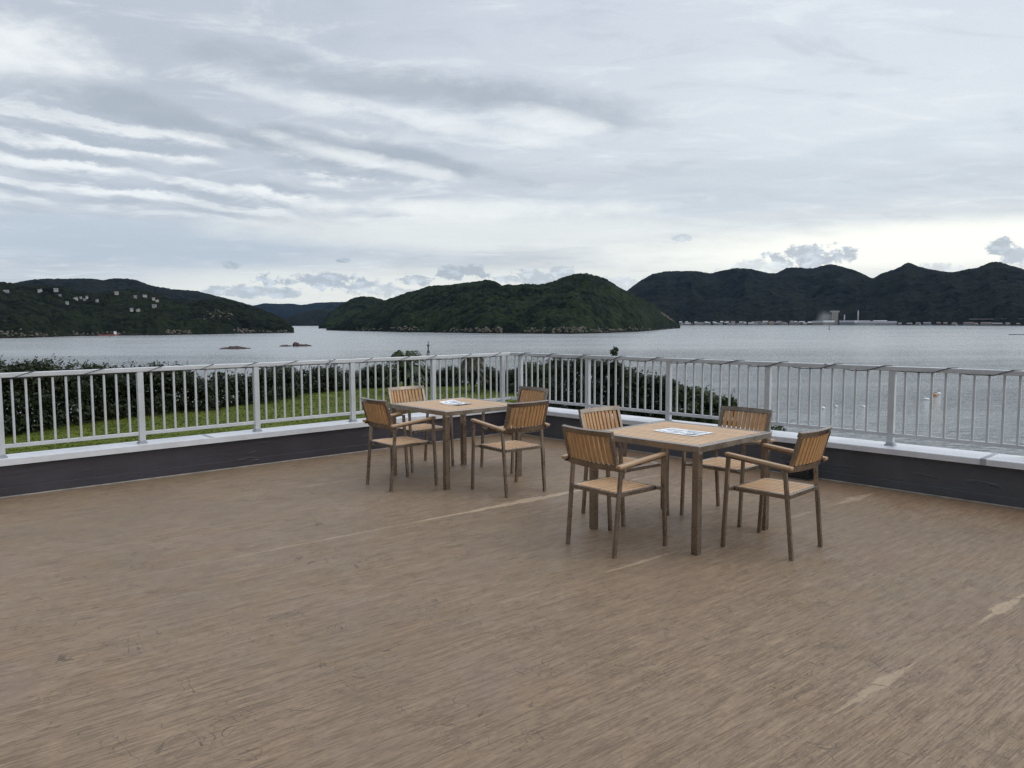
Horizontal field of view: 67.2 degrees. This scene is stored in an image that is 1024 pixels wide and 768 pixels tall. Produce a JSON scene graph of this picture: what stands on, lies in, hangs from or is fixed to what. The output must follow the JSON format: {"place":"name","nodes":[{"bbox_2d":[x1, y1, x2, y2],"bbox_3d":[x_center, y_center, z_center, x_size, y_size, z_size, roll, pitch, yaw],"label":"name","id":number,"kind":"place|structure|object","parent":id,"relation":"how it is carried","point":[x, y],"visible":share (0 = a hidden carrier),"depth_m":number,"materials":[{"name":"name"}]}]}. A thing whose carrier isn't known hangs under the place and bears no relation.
{"place":"outdoors","nodes":[
{"label":"outdoors","id":0,"kind":"place"},
{"bbox_2d":[14,278,257,307],"bbox_3d":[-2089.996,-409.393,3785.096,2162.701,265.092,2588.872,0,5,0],"label":"wooded hill","id":1,"kind":"structure","parent":0,"point":[90,285],"depth_m":3839.03,"materials":[{"name":"green plant"}]},
{"bbox_2d":[0,282,293,337],"bbox_3d":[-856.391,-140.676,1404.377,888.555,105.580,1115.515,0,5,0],"label":"wooded hill","id":2,"kind":"structure","parent":0,"point":[27,308],"depth_m":1322.38,"materials":[{"name":"green plant"}]},
{"bbox_2d":[5,383,517,453],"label":"ground","id":3,"kind":"structure","parent":0,"point":[186,433],"depth_m":36.54,"materials":[{"name":"green plant"}]},
{"bbox_2d":[0,354,148,436],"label":"hedge","id":4,"kind":"object","parent":3,"relation":"on","point":[33,397],"visible":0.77,"depth_m":33.53,"materials":[{"name":"green plant"}]},
{"bbox_2d":[5,359,268,422],"bbox_3d":[-18.414,0.107,38.430,4.857,2.759,15.562,2,5,30],"label":"hedge","id":5,"kind":"object","parent":3,"relation":"on","point":[168,391],"visible":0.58,"depth_m":39.59,"materials":[{"name":"green plant"}]},
{"bbox_2d":[242,364,364,401],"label":"hedge","id":6,"kind":"object","parent":3,"relation":"on","point":[297,381],"visible":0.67,"depth_m":47.19,"materials":[{"name":"green plant"}]},
{"bbox_2d":[356,363,400,387],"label":"bush","id":7,"kind":"object","parent":3,"relation":"on","point":[378,376],"visible":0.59,"depth_m":52.87,"materials":[{"name":"green plant"}]},
{"bbox_2d":[384,350,429,390],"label":"bush","id":8,"kind":"object","parent":3,"relation":"on","point":[398,353],"visible":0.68,"depth_m":49.13,"materials":[{"name":"green plant"}]},
{"bbox_2d":[413,364,468,385],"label":"bush","id":9,"kind":"object","parent":3,"relation":"on","point":[449,376],"visible":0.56,"depth_m":53.49,"materials":[{"name":"green plant"}]},
{"bbox_2d":[454,357,487,391],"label":"bush","id":10,"kind":"object","parent":3,"relation":"on","point":[475,371],"visible":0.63,"depth_m":49.62,"materials":[{"name":"green plant"}]},
{"bbox_2d":[475,363,529,392],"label":"bush","id":11,"kind":"object","parent":3,"relation":"on","point":[510,379],"visible":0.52,"depth_m":50.74,"materials":[{"name":"green plant"}]},
{"bbox_2d":[513,359,562,407],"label":"bush","id":12,"kind":"object","parent":3,"relation":"on","point":[535,374],"visible":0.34,"depth_m":42.71,"materials":[{"name":"green plant"}]},
{"bbox_2d":[546,354,604,409],"bbox_3d":[2.855,0.177,37.011,2.517,3.263,4.332,-2,5,-20],"label":"bush","id":13,"kind":"object","parent":3,"relation":"on","point":[571,382],"visible":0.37,"depth_m":36.61,"materials":[{"name":"green plant"}]},
{"bbox_2d":[591,347,641,415],"bbox_3d":[4.359,0.196,33.428,1.897,3.741,3.394,-5,6,-44],"label":"bush","id":14,"kind":"object","parent":3,"relation":"on","point":[613,352],"visible":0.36,"depth_m":33.16,"materials":[{"name":"green plant"}]},
{"bbox_2d":[619,369,683,419],"bbox_3d":[5.238,0.899,28.998,1.976,2.780,3.490,-2,5,-19],"label":"bush","id":15,"kind":"object","parent":3,"relation":"on","point":[648,392],"visible":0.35,"depth_m":28.73,"materials":[{"name":"green plant"}]},
{"bbox_2d":[672,381,736,425],"bbox_3d":[5.956,1.625,24.741,1.722,3.358,3.590,-2,5,-21],"label":"bush","id":16,"kind":"object","parent":3,"relation":"on","point":[706,402],"visible":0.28,"depth_m":24.32,"materials":[{"name":"green plant"}]},
{"bbox_2d":[771,425,786,430],"bbox_3d":[4.455,2.152,12.589,0.817,3.055,0.455,3,6,33],"label":"bush","id":17,"kind":"object","parent":3,"relation":"on","point":[777,428],"visible":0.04,"depth_m":12.54,"materials":[{"name":"green plant"}]},
{"bbox_3d":[-0.930,3.300,2.353,17.647,3.346,17.595,0,5,0],"label":"building","id":18,"kind":"object","parent":3,"relation":"on","visible":0},
{"bbox_2d":[0,434,1023,767],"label":"deck floor","id":19,"kind":"structure","parent":18,"relation":"on","point":[328,612],"depth_m":3.95,"materials":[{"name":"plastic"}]},
{"bbox_2d":[0,410,510,498],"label":"parapet wall","id":20,"kind":"structure","parent":19,"relation":"on","point":[34,472],"depth_m":7.93,"materials":[{"name":"concrete"}]},
{"bbox_2d":[0,352,510,457],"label":"railing","id":21,"kind":"object","parent":20,"relation":"on","point":[142,432],"visible":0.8,"depth_m":8.26,"materials":[{"name":"grey metal"}]},
{"bbox_2d":[1,352,500,378],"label":"wire","id":22,"kind":"object","parent":21,"relation":"attached to","point":[240,367],"visible":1,"depth_m":8.32,"materials":[{"name":"grey metal"}]},
{"bbox_2d":[361,397,437,491],"bbox_3d":[-1.095,0.542,7.317,0.576,0.841,0.572,-4,6,-39],"label":"garden chair","id":23,"kind":"object","parent":19,"relation":"on","point":[377,414],"visible":1,"depth_m":7.20,"materials":[{"name":"brown wood"}]},
{"bbox_2d":[387,385,453,471],"bbox_3d":[-1.011,0.461,8.306,0.572,0.841,0.576,-4,6,-40],"label":"garden chair","id":24,"kind":"object","parent":19,"relation":"on","point":[394,393],"visible":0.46,"depth_m":8.34,"materials":[{"name":"brown wood"}]},
{"bbox_2d":[389,397,521,489],"bbox_3d":[-0.566,0.562,7.736,0.953,0.730,0.953,-4,6,-41],"label":"garden table","id":25,"kind":"object","parent":19,"relation":"on","point":[444,411],"visible":0.88,"depth_m":7.54,"materials":[{"name":"brown wood"}]},
{"bbox_2d":[440,400,469,404],"bbox_3d":[-0.572,0.186,7.753,0.235,0.014,0.399,-4,6,-39],"label":"paper sheet","id":26,"kind":"object","parent":25,"relation":"on","point":[452,402],"visible":1,"depth_m":7.78,"materials":[{"name":"white paper"}]},
{"bbox_2d":[470,400,549,497],"bbox_3d":[0.003,0.559,7.053,0.572,0.841,0.576,-4,6,-37],"label":"garden chair","id":27,"kind":"object","parent":19,"relation":"on","point":[534,417],"visible":1,"depth_m":6.90,"materials":[{"name":"brown wood"}]},
{"bbox_2d":[480,386,548,473],"bbox_3d":[0.049,0.467,8.192,0.576,0.841,0.572,-4,6,-39],"label":"garden chair","id":28,"kind":"object","parent":19,"relation":"on","point":[535,393],"visible":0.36,"depth_m":8.23,"materials":[{"name":"brown wood"}]},
{"bbox_2d":[561,424,667,558],"bbox_3d":[0.681,0.698,5.314,0.576,0.841,0.572,-4,6,-40],"label":"garden chair","id":29,"kind":"object","parent":19,"relation":"on","point":[584,447],"visible":1,"depth_m":5.18,"materials":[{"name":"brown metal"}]},
{"bbox_2d":[578,406,668,526],"bbox_3d":[0.868,0.626,6.183,0.572,0.841,0.576,-4,6,-39],"label":"garden chair","id":30,"kind":"object","parent":19,"relation":"on","point":[597,418],"visible":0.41,"depth_m":6.24,"materials":[{"name":"brown wood"}]},
{"bbox_2d":[589,420,771,555],"bbox_3d":[1.241,0.718,5.726,0.953,0.730,0.953,-5,6,-43],"label":"garden table","id":31,"kind":"object","parent":19,"relation":"on","point":[645,434],"visible":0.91,"depth_m":5.48,"materials":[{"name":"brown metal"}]},
{"bbox_2d":[653,428,713,435],"bbox_3d":[1.263,0.352,5.695,0.253,0.004,0.378,-4,6,-42],"label":"paper sheet","id":32,"kind":"object","parent":31,"relation":"on","point":[682,431],"visible":1,"depth_m":5.70,"materials":[{"name":"white paper"}]},
{"bbox_2d":[680,406,774,526],"bbox_3d":[1.734,0.626,6.145,0.576,0.841,0.572,-5,6,-43],"label":"garden chair","id":33,"kind":"object","parent":19,"relation":"on","point":[716,463],"visible":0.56,"depth_m":6.17,"materials":[{"name":"brown wood"}]},
{"bbox_2d":[512,407,1023,509],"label":"parapet wall","id":34,"kind":"structure","parent":19,"relation":"on","point":[995,479],"depth_m":7.01,"materials":[{"name":"grey concrete"}]},
{"bbox_2d":[511,352,1023,449],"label":"railing","id":35,"kind":"object","parent":34,"relation":"on","point":[890,434],"visible":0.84,"depth_m":7.90,"materials":[{"name":"grey metal"}]},
{"bbox_2d":[518,353,1021,375],"bbox_3d":[2.460,-0.225,8.265,0.080,0.075,6.862,-5,6,-43],"label":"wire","id":36,"kind":"object","parent":35,"relation":"attached to","point":[803,368],"visible":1,"depth_m":7.60,"materials":[{"name":"grey metal"}]},
{"bbox_2d":[720,425,831,560],"bbox_3d":[1.822,0.699,5.249,0.572,0.841,0.576,-5,6,-44],"label":"garden chair","id":37,"kind":"object","parent":19,"relation":"on","point":[807,452],"visible":1,"depth_m":5.15,"materials":[{"name":"brown wood"}]},
{"bbox_2d":[786,457,813,480],"bbox_3d":[2.830,0.827,7.581,0.160,0.200,0.260,-5,6,-43],"label":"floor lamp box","id":38,"kind":"object","parent":19,"relation":"on","point":[806,475],"visible":0.49,"depth_m":7.51,"materials":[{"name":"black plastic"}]},
{"bbox_2d":[253,302,344,317],"bbox_3d":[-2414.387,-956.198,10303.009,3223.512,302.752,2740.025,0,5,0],"label":"wooded hill","id":39,"kind":"structure","parent":0,"point":[284,310],"depth_m":9956.46,"materials":[{"name":"green plant"}]},
{"bbox_2d":[283,309,331,325],"bbox_3d":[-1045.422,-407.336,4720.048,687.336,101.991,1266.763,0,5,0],"label":"wooded hill","id":40,"kind":"structure","parent":0,"point":[317,317],"depth_m":4326.40,"materials":[{"name":"green plant"}]},
{"bbox_2d":[318,296,382,328],"bbox_3d":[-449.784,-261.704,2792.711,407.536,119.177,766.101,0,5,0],"label":"wooded hill","id":41,"kind":"structure","parent":0,"point":[345,311],"depth_m":2581.71,"materials":[{"name":"green plant"}]},
{"bbox_2d":[326,273,679,333],"bbox_3d":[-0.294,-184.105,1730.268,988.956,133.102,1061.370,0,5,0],"label":"wooded island","id":42,"kind":"structure","parent":0,"point":[588,301],"depth_m":1478.92,"materials":[{"name":"green plant"}]},
{"bbox_2d":[0,310,673,336],"bbox_3d":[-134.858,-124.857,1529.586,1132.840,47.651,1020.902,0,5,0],"label":"shore rocks","id":43,"kind":"object","parent":42,"relation":"on","point":[486,329],"visible":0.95,"depth_m":1307.07,"materials":[{"name":"grey stone"}]},
{"bbox_2d":[0,325,1023,455],"bbox_3d":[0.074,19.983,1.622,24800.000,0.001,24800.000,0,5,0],"label":"sea","id":44,"kind":"structure","parent":0,"point":[985,347],"depth_m":472.87,"materials":[{"name":"liquid"}]},
{"bbox_2d":[98,332,117,335],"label":"boat","id":45,"kind":"object","parent":44,"relation":"on","point":[115,334],"visible":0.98,"depth_m":1204.36,"materials":[{"name":"metal"}]},
{"bbox_2d":[220,346,250,348],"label":"reef rock","id":46,"kind":"object","parent":44,"relation":"in","point":[234,347],"visible":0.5,"depth_m":583.32,"materials":[{"name":"grey stone"}]},
{"bbox_2d":[280,342,310,346],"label":"reef rock","id":47,"kind":"object","parent":44,"relation":"in","point":[296,344],"visible":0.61,"depth_m":643.36,"materials":[{"name":"grey stone"}]},
{"bbox_2d":[0,0,1023,304],"label":"sky","id":48,"kind":"structure","parent":0,"point":[252,152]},
{"bbox_2d":[627,262,1023,324],"bbox_3d":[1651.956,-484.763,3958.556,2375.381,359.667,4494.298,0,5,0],"label":"wooded mountains","id":49,"kind":"structure","parent":0,"point":[906,293],"depth_m":3563.75,"materials":[{"name":"green plant"}]},
{"bbox_2d":[774,324,1023,325],"bbox_3d":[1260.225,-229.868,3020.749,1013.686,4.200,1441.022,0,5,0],"label":"quay ground","id":50,"kind":"structure","parent":0,"point":[971,325],"depth_m":2582.69,"materials":[{"name":"grey concrete"}]},
{"bbox_2d":[813,321,822,324],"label":"industrial shed","id":51,"kind":"structure","parent":50,"relation":"on","point":[817,322],"depth_m":3190.22,"materials":[{"name":"grey metal"}]},
{"bbox_2d":[823,320,834,324],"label":"industrial shed","id":52,"kind":"structure","parent":50,"relation":"on","point":[829,322],"depth_m":3139.62,"materials":[{"name":"metal"}]},
{"bbox_2d":[829,311,838,324],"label":"silo block","id":53,"kind":"structure","parent":50,"relation":"on","point":[834,314],"depth_m":3161.18,"materials":[{"name":"grey concrete"}]},
{"bbox_2d":[839,320,856,324],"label":"industrial shed","id":54,"kind":"structure","parent":50,"relation":"on","point":[846,322],"depth_m":3101.73,"materials":[{"name":"grey metal"}]},
{"bbox_2d":[857,321,896,324],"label":"industrial shed","id":55,"kind":"structure","parent":50,"relation":"on","point":[876,322],"depth_m":2954.41,"materials":[{"name":"grey metal"}]},
{"bbox_2d":[963,322,973,324],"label":"town building","id":56,"kind":"structure","parent":50,"relation":"on","point":[968,323],"depth_m":2652.52,"materials":[{"name":"brown concrete"}]},
{"bbox_2d":[980,322,990,324],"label":"town building","id":57,"kind":"structure","parent":50,"relation":"on","point":[985,323],"depth_m":2601.19,"materials":[{"name":"brown concrete"}]}
]}

